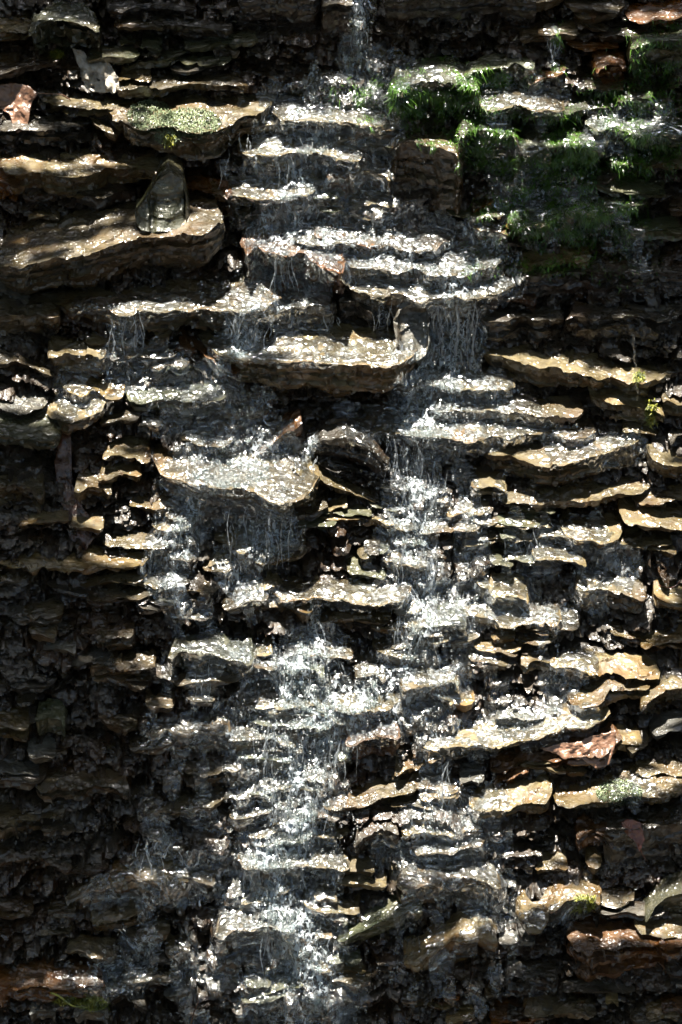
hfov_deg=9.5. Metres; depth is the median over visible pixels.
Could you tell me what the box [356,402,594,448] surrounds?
rock ledge
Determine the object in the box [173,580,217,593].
shale piece
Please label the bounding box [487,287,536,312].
rock ledge
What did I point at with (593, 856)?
shale piece
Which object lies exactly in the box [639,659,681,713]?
stone
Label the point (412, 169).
stone
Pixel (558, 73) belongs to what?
shale piece
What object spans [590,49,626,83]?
stone
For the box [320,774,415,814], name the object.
rock ledge
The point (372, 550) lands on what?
shale piece
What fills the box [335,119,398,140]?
shale piece
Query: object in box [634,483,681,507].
rock ledge
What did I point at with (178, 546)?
shale piece
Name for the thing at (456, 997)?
shale piece
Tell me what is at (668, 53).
stone
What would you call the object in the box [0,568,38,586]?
rock ledge
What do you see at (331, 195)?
shale piece
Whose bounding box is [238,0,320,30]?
rock ledge
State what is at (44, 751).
shale piece
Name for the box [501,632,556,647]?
shale piece
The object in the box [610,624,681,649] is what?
shale piece
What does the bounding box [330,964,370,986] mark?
shale piece
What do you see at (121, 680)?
shale piece
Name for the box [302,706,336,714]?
shale piece
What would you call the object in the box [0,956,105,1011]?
rock ledge
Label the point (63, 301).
rock ledge
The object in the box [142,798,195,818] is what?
shale piece
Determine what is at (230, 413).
shale piece
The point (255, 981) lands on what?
shale piece
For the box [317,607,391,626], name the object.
rock ledge
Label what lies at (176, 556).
shale piece
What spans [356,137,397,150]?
shale piece
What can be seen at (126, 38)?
stone
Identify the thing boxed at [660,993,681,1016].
shale piece
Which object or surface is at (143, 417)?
shale piece
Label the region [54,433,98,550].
withered leaf
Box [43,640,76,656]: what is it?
stone
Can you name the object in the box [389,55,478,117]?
stone
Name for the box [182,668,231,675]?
shale piece
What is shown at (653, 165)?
rock ledge
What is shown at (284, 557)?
shale piece
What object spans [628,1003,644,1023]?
shale piece
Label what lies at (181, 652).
stone
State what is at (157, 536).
shale piece
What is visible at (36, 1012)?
stone
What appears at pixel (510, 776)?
stone
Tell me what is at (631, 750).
shale piece
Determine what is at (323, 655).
shale piece
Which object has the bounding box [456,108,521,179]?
stone
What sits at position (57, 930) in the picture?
shale piece
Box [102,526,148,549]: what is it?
rock ledge
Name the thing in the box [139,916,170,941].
shale piece
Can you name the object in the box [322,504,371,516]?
shale piece
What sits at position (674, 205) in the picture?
shale piece
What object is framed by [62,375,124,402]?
stone
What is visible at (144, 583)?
shale piece
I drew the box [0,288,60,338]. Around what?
rock ledge
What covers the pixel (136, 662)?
shale piece
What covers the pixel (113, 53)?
shale piece
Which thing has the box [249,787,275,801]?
shale piece
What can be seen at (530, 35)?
shale piece
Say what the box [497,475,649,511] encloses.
rock ledge
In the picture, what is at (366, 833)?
stone
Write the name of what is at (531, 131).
stone
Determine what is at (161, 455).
rock ledge
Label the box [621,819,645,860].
red leaf
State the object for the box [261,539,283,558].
shale piece
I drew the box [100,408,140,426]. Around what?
shale piece
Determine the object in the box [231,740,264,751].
shale piece
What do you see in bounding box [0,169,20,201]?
stone
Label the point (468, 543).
shale piece
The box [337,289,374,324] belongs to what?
stone
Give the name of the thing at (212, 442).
rock ledge
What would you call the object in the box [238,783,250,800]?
shale piece
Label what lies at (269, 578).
shale piece
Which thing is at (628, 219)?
shale piece
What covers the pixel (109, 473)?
rock ledge
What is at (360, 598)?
rock ledge
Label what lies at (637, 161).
shale piece
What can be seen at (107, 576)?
shale piece
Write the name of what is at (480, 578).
shale piece
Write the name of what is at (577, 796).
rock ledge
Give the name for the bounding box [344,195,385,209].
shale piece
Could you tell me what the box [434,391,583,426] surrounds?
rock ledge
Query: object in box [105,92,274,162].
rock ledge
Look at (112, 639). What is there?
rock ledge
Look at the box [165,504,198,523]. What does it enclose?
shale piece
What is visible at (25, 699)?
shale piece
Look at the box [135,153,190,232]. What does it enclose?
stone
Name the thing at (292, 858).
rock ledge
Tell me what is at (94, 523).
shale piece
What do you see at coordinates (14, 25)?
stone
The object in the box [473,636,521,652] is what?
shale piece
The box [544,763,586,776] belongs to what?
shale piece
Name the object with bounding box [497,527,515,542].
shale piece
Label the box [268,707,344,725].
shale piece
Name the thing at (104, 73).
wet leaf
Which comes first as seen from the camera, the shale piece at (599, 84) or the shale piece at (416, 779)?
the shale piece at (416, 779)
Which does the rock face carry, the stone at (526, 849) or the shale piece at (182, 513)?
the stone at (526, 849)
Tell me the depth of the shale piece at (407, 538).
9.02 m
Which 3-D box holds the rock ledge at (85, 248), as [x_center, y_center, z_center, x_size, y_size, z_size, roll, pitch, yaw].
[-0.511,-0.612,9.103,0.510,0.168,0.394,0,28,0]
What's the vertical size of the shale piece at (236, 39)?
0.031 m
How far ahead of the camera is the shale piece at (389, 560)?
8.99 m
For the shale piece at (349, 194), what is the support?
on the rock face
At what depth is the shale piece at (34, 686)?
8.88 m
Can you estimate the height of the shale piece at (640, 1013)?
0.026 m
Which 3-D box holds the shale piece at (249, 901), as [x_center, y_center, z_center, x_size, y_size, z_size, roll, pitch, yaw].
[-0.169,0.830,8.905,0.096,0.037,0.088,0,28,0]
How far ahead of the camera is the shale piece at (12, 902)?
8.89 m
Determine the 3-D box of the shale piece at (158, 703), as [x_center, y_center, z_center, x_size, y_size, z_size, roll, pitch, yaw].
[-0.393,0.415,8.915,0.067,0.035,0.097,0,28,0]
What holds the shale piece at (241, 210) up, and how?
on the rock face
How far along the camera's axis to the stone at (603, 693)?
8.94 m
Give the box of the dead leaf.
[0,83,70,132]
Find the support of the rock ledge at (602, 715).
on the rock face
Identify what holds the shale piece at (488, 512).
on the rock face
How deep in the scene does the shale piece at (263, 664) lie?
8.92 m
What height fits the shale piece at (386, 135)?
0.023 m
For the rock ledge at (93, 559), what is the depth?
8.92 m
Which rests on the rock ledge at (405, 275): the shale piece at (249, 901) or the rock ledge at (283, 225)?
the rock ledge at (283, 225)
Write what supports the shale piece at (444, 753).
on the rock face
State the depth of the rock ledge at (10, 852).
8.89 m
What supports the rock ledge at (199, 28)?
on the rock face
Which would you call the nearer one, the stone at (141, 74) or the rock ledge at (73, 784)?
the rock ledge at (73, 784)
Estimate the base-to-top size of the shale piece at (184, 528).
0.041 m
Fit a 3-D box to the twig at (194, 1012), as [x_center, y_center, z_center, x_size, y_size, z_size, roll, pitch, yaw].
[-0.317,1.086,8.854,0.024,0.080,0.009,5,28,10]
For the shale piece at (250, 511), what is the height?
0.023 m
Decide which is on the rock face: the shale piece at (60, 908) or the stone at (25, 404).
the shale piece at (60, 908)
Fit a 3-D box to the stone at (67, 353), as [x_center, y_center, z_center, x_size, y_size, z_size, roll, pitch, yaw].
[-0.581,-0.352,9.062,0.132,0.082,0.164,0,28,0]
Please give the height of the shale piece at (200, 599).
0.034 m
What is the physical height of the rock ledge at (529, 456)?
0.131 m
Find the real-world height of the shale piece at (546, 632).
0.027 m
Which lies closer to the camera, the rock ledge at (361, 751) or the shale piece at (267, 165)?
the rock ledge at (361, 751)
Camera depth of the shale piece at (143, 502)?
8.97 m
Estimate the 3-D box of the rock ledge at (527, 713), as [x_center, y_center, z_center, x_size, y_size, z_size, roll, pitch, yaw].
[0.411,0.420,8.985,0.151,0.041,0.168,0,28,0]
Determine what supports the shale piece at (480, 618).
on the rock face
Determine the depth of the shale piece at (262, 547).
8.97 m
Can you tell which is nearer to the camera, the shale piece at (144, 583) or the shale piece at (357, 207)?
the shale piece at (144, 583)
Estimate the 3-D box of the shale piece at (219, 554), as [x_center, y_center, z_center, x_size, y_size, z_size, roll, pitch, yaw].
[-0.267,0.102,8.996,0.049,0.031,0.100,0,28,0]
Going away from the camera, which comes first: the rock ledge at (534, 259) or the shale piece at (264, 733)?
the shale piece at (264, 733)
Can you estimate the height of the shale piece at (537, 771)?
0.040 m
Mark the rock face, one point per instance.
(276, 60)
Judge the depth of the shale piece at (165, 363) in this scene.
9.03 m
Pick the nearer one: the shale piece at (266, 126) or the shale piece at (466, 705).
the shale piece at (466, 705)
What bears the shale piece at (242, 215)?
on the rock face
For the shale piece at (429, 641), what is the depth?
8.96 m
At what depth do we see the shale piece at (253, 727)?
8.91 m
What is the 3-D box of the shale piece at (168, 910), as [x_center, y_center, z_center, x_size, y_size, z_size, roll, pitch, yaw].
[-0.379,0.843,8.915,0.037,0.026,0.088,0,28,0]
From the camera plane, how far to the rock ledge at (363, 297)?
9.07 m
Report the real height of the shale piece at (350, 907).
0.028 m
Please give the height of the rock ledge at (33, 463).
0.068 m
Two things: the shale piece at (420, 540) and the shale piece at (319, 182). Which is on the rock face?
the shale piece at (319, 182)
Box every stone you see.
[0,13,30,40]
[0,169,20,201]
[0,346,53,378]
[0,389,49,415]
[0,409,61,450]
[0,472,45,513]
[0,705,31,741]
[22,594,64,624]
[28,208,59,220]
[29,0,101,56]
[29,1001,55,1021]
[35,698,67,738]
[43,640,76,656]
[46,393,108,434]
[47,333,106,377]
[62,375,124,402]
[73,993,108,1023]
[74,468,112,501]
[108,855,187,899]
[108,967,130,995]
[110,986,147,1021]
[118,64,151,82]
[120,32,139,45]
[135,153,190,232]
[168,632,253,674]
[214,904,295,972]
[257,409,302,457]
[269,289,335,328]
[291,654,324,685]
[310,416,389,473]
[314,217,376,255]
[327,165,348,193]
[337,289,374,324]
[337,894,422,945]
[349,157,390,195]
[353,815,398,856]
[354,655,385,684]
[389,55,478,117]
[389,127,464,216]
[393,302,429,363]
[394,751,423,777]
[400,661,459,697]
[402,906,497,971]
[412,598,465,636]
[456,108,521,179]
[458,760,484,785]
[463,53,534,86]
[471,198,493,213]
[471,466,506,498]
[478,82,564,120]
[488,569,528,608]
[492,765,529,787]
[494,601,561,630]
[498,927,534,953]
[501,838,542,867]
[515,869,601,934]
[519,117,608,173]
[520,647,549,673]
[535,848,567,873]
[559,507,623,548]
[567,676,649,717]
[574,813,613,850]
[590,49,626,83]
[605,993,618,1005]
[622,420,657,437]
[622,887,634,903]
[626,20,681,78]
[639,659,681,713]
[643,870,681,921]
[647,544,675,557]
[649,708,681,738]
[667,426,681,444]
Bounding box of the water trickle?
[632,335,638,397]
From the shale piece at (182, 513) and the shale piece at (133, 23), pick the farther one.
the shale piece at (133, 23)
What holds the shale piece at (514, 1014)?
on the rock face
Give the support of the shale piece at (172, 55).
on the rock face
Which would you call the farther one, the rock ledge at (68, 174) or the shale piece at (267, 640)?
the rock ledge at (68, 174)
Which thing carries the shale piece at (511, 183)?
on the rock face
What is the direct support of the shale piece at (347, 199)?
on the rock face
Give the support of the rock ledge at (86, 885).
on the rock face
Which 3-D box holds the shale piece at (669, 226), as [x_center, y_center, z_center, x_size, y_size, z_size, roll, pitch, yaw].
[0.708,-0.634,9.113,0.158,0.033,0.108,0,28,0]
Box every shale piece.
[0,54,59,78]
[0,664,46,682]
[0,756,38,775]
[0,762,47,790]
[0,894,23,910]
[0,895,33,919]
[6,603,51,625]
[9,669,56,694]
[16,692,35,706]
[27,735,55,763]
[28,622,57,642]
[39,921,72,934]
[41,818,74,837]
[46,577,123,602]
[48,742,66,763]
[48,897,76,919]
[51,922,65,929]
[54,858,109,875]
[65,933,117,962]
[66,647,112,666]
[71,514,104,532]
[80,569,147,586]
[81,623,101,634]
[84,331,137,348]
[86,42,139,64]
[87,583,157,603]
[91,671,151,685]
[94,647,156,675]
[98,713,137,734]
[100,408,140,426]
[107,345,148,356]
[109,340,163,353]
[109,347,136,363]
[114,15,164,30]
[122,964,179,986]
[123,44,187,70]
[123,573,157,589]
[124,334,179,360]
[125,926,147,944]
[126,680,148,691]
[129,494,180,512]
[129,731,175,754]
[131,886,162,894]
[132,330,165,339]
[138,602,159,614]
[139,412,160,429]
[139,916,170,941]
[140,30,162,52]
[140,820,164,836]
[141,49,160,59]
[142,650,178,682]
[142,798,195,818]
[143,529,169,548]
[145,687,175,715]
[148,352,189,369]
[148,596,175,611]
[149,942,175,967]
[152,518,190,535]
[153,330,171,343]
[154,812,177,820]
[157,594,174,604]
[159,903,174,912]
[162,568,190,592]
[164,976,189,1000]
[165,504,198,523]
[165,933,190,958]
[166,539,182,550]
[166,608,211,621]
[167,531,194,545]
[169,548,195,567]
[169,835,202,851]
[170,51,238,75]
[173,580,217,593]
[174,667,242,689]
[174,785,225,814]
[174,863,214,887]
[179,52,198,67]
[181,592,211,605]
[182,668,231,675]
[184,30,258,51]
[185,687,215,706]
[197,51,231,67]
[197,681,238,695]
[203,560,231,574]
[207,505,256,517]
[208,549,228,566]
[214,525,278,547]
[218,46,239,58]
[219,403,269,419]
[221,153,242,159]
[222,579,267,613]
[223,721,274,742]
[224,785,247,809]
[229,800,271,823]
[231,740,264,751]
[232,204,278,220]
[233,543,255,560]
[234,202,275,218]
[237,749,290,768]
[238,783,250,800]
[239,387,250,400]
[241,883,284,908]
[241,988,297,1003]
[242,115,291,134]
[244,543,266,553]
[244,967,270,989]
[245,719,263,730]
[247,738,302,752]
[247,818,276,839]
[248,544,258,556]
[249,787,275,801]
[250,491,327,527]
[250,709,315,730]
[255,542,306,567]
[256,635,272,658]
[256,824,311,850]
[256,969,302,996]
[257,571,277,591]
[257,657,277,671]
[258,163,287,171]
[258,529,306,557]
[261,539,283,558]
[266,156,307,167]
[267,878,290,892]
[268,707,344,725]
[271,730,295,747]
[272,198,323,213]
[272,818,318,831]
[275,727,315,736]
[278,780,324,795]
[284,818,317,827]
[289,199,334,203]
[293,153,320,158]
[294,155,322,162]
[297,517,336,530]
[300,175,339,189]
[300,494,316,506]
[302,641,352,660]
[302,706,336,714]
[302,888,360,915]
[304,764,327,782]
[307,187,345,205]
[311,957,365,975]
[312,822,349,839]
[314,882,336,901]
[315,204,348,213]
[315,719,330,737]
[315,922,331,938]
[319,513,393,528]
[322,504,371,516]
[324,199,344,207]
[325,197,350,205]
[325,494,346,514]
[326,945,360,966]
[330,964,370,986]
[334,187,353,205]
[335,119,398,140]
[335,870,386,890]
[336,743,351,764]
[340,212,370,220]
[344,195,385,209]
[345,855,374,876]
[346,551,385,580]
[347,209,364,216]
[350,196,395,211]
[352,200,371,210]
[353,136,376,143]
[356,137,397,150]
[357,544,390,559]
[359,134,372,139]
[362,534,390,558]
[366,534,379,554]
[367,498,396,511]
[368,187,409,203]
[370,614,429,635]
[372,127,408,138]
[372,637,422,665]
[383,547,402,570]
[389,527,416,549]
[389,534,426,547]
[391,631,449,648]
[391,794,432,809]
[393,512,437,535]
[393,551,426,573]
[394,591,421,616]
[400,987,442,1006]
[407,627,443,639]
[407,1001,485,1009]
[409,770,457,795]
[419,789,456,802]
[421,518,479,535]
[428,748,448,762]
[428,751,466,764]
[431,493,447,507]
[431,790,458,803]
[432,997,444,1009]
[433,686,451,702]
[441,963,484,990]
[443,993,459,1004]
[444,206,505,218]
[445,1008,474,1023]
[446,497,489,516]
[448,687,474,711]
[450,632,479,647]
[454,656,478,670]
[456,505,493,521]
[456,515,498,525]
[462,538,494,550]
[464,601,496,623]
[465,525,500,542]
[468,645,507,670]
[469,495,485,517]
[470,218,510,240]
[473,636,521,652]
[476,573,489,593]
[484,984,500,998]
[488,998,532,1023]
[489,542,512,567]
[490,1005,535,1023]
[491,629,516,643]
[492,518,540,529]
[492,643,518,658]
[497,513,540,528]
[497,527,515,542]
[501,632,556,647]
[502,172,532,188]
[502,546,535,562]
[504,610,579,632]
[505,512,552,528]
[507,1003,554,1023]
[509,504,555,514]
[509,529,533,542]
[512,522,565,542]
[514,760,552,773]
[519,19,578,43]
[520,761,548,771]
[523,993,595,1020]
[527,62,565,82]
[533,630,555,635]
[536,0,563,11]
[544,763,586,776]
[556,164,621,192]
[557,992,585,1014]
[561,977,634,992]
[563,94,607,117]
[564,0,619,16]
[566,38,618,51]
[574,0,624,23]
[577,20,608,31]
[584,71,624,94]
[585,845,601,874]
[589,12,603,21]
[592,173,665,199]
[593,900,663,920]
[597,22,651,42]
[600,885,629,909]
[604,148,657,167]
[606,143,635,160]
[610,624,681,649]
[612,216,630,231]
[616,80,652,107]
[616,723,641,751]
[620,195,646,210]
[622,176,664,197]
[625,213,681,240]
[625,730,648,758]
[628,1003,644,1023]
[634,1002,681,1023]
[640,623,681,648]
[645,992,679,1023]
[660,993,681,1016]
[664,958,681,979]
[667,192,681,216]
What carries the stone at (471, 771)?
on the rock face
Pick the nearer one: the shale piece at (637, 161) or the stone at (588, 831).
the stone at (588, 831)
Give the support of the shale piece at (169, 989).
on the rock face
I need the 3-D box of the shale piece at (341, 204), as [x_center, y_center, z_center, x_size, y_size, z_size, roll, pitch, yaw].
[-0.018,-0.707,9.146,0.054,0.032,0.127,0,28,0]
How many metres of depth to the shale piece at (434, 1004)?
8.85 m
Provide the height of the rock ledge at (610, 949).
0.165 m
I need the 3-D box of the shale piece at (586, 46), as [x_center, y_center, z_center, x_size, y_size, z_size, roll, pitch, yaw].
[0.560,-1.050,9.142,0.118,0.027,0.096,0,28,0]
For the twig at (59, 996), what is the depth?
8.83 m
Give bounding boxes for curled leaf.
[541,730,615,768]
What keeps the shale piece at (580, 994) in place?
on the rock face
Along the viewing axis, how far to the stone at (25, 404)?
8.97 m
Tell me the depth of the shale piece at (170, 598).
8.92 m
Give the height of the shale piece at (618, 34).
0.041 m
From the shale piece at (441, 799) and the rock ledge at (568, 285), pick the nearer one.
the shale piece at (441, 799)
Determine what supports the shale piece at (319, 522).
on the rock face
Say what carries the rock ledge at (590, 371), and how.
on the rock face
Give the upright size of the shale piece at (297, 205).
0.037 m
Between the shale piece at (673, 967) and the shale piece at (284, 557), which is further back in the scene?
the shale piece at (284, 557)
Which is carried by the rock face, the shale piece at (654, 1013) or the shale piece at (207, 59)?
the shale piece at (654, 1013)
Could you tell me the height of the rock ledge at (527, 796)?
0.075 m
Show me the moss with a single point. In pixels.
(176, 115)
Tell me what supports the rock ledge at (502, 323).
on the rock face
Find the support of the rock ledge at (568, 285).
on the rock face
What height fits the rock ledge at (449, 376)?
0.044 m
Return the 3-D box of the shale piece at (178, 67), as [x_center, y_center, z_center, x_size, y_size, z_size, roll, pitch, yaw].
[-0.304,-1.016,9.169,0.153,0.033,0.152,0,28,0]
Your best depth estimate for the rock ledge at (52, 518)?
8.94 m
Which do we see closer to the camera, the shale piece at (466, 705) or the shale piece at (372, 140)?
the shale piece at (466, 705)
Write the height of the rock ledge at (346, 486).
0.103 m
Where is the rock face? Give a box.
[0,0,681,1023]
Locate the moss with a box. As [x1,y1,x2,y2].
[126,99,644,805]
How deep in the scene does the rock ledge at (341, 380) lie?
9.03 m
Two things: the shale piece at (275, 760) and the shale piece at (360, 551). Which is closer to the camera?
the shale piece at (275, 760)
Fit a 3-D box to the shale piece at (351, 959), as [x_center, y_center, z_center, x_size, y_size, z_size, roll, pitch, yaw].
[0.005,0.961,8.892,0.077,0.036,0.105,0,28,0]
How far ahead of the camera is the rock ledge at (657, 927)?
8.84 m
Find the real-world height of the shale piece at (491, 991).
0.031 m
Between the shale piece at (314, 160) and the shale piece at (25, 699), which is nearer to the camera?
the shale piece at (25, 699)
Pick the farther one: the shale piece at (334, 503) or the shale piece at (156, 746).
the shale piece at (334, 503)
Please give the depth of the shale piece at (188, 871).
8.88 m
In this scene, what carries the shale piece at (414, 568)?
on the rock face
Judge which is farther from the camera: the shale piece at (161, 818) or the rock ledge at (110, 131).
the rock ledge at (110, 131)
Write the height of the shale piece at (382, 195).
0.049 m
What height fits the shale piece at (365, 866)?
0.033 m
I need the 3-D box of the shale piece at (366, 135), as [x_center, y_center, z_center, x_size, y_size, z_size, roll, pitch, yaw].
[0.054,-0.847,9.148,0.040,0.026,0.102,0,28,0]
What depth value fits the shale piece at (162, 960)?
8.88 m
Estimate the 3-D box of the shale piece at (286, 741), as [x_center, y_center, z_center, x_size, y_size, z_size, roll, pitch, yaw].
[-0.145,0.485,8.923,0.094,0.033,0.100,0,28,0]
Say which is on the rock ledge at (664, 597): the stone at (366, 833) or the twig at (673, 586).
the twig at (673, 586)
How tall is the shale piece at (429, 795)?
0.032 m
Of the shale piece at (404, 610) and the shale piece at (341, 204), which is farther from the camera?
the shale piece at (341, 204)
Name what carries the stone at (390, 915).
on the rock face
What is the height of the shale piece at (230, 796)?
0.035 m
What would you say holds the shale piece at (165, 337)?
on the shale piece at (145, 344)
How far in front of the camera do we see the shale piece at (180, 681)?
8.91 m
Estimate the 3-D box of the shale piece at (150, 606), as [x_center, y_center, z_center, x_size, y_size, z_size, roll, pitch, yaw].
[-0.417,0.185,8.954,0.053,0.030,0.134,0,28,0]
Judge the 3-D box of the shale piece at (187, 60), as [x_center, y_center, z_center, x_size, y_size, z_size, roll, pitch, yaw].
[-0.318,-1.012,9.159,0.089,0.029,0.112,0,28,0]
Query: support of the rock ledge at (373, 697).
on the rock face
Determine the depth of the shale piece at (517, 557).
9.02 m
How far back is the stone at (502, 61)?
9.10 m
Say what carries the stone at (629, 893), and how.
on the rock face
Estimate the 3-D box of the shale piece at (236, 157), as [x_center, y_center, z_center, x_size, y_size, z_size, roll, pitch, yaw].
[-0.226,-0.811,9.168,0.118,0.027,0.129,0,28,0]
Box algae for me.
[321,9,681,291]
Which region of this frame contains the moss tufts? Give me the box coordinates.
[47,48,659,1013]
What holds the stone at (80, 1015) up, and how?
on the rock face
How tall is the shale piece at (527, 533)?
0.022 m
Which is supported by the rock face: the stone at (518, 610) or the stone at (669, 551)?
the stone at (669, 551)
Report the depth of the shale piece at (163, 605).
8.91 m
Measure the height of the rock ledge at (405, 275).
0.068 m
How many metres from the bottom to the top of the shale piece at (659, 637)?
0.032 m
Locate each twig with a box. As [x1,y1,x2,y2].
[50,992,88,1008]
[190,1000,198,1023]
[658,579,681,588]
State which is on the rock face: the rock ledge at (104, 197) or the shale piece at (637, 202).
the rock ledge at (104, 197)
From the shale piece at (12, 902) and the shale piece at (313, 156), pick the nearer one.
the shale piece at (12, 902)
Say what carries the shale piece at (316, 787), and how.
on the rock face
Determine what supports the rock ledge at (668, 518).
on the rock face
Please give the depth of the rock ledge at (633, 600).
9.01 m
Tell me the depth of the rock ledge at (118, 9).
9.13 m
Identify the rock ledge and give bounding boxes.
[0,49,19,79]
[0,113,91,150]
[0,148,164,198]
[0,190,224,294]
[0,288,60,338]
[0,453,42,474]
[0,544,151,574]
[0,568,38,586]
[0,799,65,841]
[0,837,72,881]
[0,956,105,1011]
[18,505,69,528]
[22,183,135,210]
[34,763,132,803]
[40,88,118,116]
[45,273,281,332]
[61,105,119,140]
[65,876,107,910]
[90,650,123,677]
[90,898,142,934]
[95,620,135,650]
[97,461,141,484]
[102,435,150,464]
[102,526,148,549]
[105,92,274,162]
[108,0,196,18]
[115,69,248,98]
[124,378,231,421]
[150,710,230,753]
[152,14,234,38]
[153,440,319,512]
[174,329,240,386]
[180,421,233,451]
[182,755,239,792]
[198,323,416,397]
[209,171,317,205]
[237,126,362,161]
[237,841,349,875]
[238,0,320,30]
[240,222,347,293]
[243,685,398,713]
[254,591,313,622]
[270,574,411,608]
[272,95,386,127]
[278,219,453,257]
[291,451,378,502]
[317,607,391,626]
[318,455,410,493]
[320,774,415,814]
[321,0,352,46]
[345,241,503,287]
[345,275,517,313]
[345,712,400,759]
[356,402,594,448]
[384,0,535,39]
[396,369,514,399]
[396,858,500,903]
[399,818,481,840]
[411,835,485,855]
[412,700,610,751]
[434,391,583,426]
[469,773,551,819]
[478,434,641,486]
[480,304,563,342]
[484,343,672,396]
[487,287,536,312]
[490,721,621,775]
[495,704,561,722]
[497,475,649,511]
[504,956,558,999]
[508,191,624,240]
[519,243,590,272]
[522,253,681,304]
[530,539,585,569]
[550,648,659,684]
[553,756,681,808]
[563,301,681,351]
[565,916,681,982]
[575,572,646,613]
[584,108,681,146]
[589,387,664,426]
[603,801,681,868]
[616,497,681,531]
[618,525,671,549]
[625,0,681,26]
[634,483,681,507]
[634,756,681,777]
[634,912,681,938]
[642,151,681,170]
[646,442,681,482]
[651,578,681,622]
[660,390,681,417]
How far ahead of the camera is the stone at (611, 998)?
8.83 m
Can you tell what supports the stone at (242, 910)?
on the rock face
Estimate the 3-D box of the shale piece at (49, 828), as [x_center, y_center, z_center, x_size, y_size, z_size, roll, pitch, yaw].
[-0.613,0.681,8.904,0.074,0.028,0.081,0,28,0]
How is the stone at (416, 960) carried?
on the rock face
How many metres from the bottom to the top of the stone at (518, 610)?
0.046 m
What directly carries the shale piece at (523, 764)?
on the shale piece at (568, 770)
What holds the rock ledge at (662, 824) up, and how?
on the rock face
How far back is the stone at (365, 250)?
9.12 m
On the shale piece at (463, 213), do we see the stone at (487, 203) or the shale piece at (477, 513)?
the stone at (487, 203)
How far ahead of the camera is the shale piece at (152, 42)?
9.14 m
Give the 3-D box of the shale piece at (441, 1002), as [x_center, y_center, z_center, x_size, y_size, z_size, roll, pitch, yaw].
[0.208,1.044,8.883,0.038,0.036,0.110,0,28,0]
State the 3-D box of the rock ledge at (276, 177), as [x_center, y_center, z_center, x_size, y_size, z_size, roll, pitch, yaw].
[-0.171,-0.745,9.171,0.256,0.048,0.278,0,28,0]
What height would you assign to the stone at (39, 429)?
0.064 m
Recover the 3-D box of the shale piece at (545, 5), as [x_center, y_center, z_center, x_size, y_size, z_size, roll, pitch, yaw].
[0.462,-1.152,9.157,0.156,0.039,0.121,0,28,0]
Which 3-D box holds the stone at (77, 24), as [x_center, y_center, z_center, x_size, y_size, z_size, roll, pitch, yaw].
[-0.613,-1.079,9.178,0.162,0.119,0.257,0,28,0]
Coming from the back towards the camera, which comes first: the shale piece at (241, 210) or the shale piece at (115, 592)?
the shale piece at (241, 210)
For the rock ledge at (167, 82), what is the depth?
9.12 m
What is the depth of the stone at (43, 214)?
9.10 m
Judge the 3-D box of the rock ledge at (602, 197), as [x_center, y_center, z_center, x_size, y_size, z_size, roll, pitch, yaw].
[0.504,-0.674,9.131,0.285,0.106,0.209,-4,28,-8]
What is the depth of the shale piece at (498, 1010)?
8.85 m
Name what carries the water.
on the rock face
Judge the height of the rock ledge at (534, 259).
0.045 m
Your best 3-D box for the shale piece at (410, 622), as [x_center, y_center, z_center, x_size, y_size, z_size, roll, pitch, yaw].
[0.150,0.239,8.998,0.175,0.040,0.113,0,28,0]
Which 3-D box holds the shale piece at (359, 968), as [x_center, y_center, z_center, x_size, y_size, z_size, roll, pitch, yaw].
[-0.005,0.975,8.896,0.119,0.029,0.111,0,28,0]
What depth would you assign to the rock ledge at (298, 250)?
9.07 m
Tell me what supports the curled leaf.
on the rock ledge at (503, 761)
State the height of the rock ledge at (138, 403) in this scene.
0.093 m
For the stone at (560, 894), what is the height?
0.089 m
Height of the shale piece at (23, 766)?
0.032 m
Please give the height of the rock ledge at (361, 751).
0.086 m
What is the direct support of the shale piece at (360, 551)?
on the rock face
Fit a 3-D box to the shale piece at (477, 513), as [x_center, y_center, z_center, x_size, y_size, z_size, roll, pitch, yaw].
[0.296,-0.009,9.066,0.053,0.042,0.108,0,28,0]
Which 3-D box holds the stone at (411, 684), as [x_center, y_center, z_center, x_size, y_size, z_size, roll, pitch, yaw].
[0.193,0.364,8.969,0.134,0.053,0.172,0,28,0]
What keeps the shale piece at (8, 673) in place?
on the rock face
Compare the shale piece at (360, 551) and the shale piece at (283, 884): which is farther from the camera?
the shale piece at (360, 551)
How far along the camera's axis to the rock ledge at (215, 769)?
8.89 m
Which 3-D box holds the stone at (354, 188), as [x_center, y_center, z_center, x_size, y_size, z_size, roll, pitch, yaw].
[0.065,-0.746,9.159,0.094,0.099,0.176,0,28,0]
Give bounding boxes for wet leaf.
[72,48,119,93]
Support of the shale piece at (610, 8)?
on the rock face
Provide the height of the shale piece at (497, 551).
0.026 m
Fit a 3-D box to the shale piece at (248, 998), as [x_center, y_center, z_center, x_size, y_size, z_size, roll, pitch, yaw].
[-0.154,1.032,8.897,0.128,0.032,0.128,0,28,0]
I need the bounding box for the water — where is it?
[53,0,681,1023]
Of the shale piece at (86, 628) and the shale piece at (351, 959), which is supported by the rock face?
the shale piece at (86, 628)
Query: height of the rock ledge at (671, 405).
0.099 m
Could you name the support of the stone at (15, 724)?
on the rock face
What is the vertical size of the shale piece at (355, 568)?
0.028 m
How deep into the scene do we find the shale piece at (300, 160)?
9.10 m
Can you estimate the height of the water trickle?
0.162 m
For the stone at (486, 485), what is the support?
on the rock face
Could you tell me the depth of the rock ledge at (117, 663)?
8.89 m
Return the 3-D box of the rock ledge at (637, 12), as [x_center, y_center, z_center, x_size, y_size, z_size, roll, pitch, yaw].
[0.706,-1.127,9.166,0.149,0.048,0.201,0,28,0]
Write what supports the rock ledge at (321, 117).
on the rock face

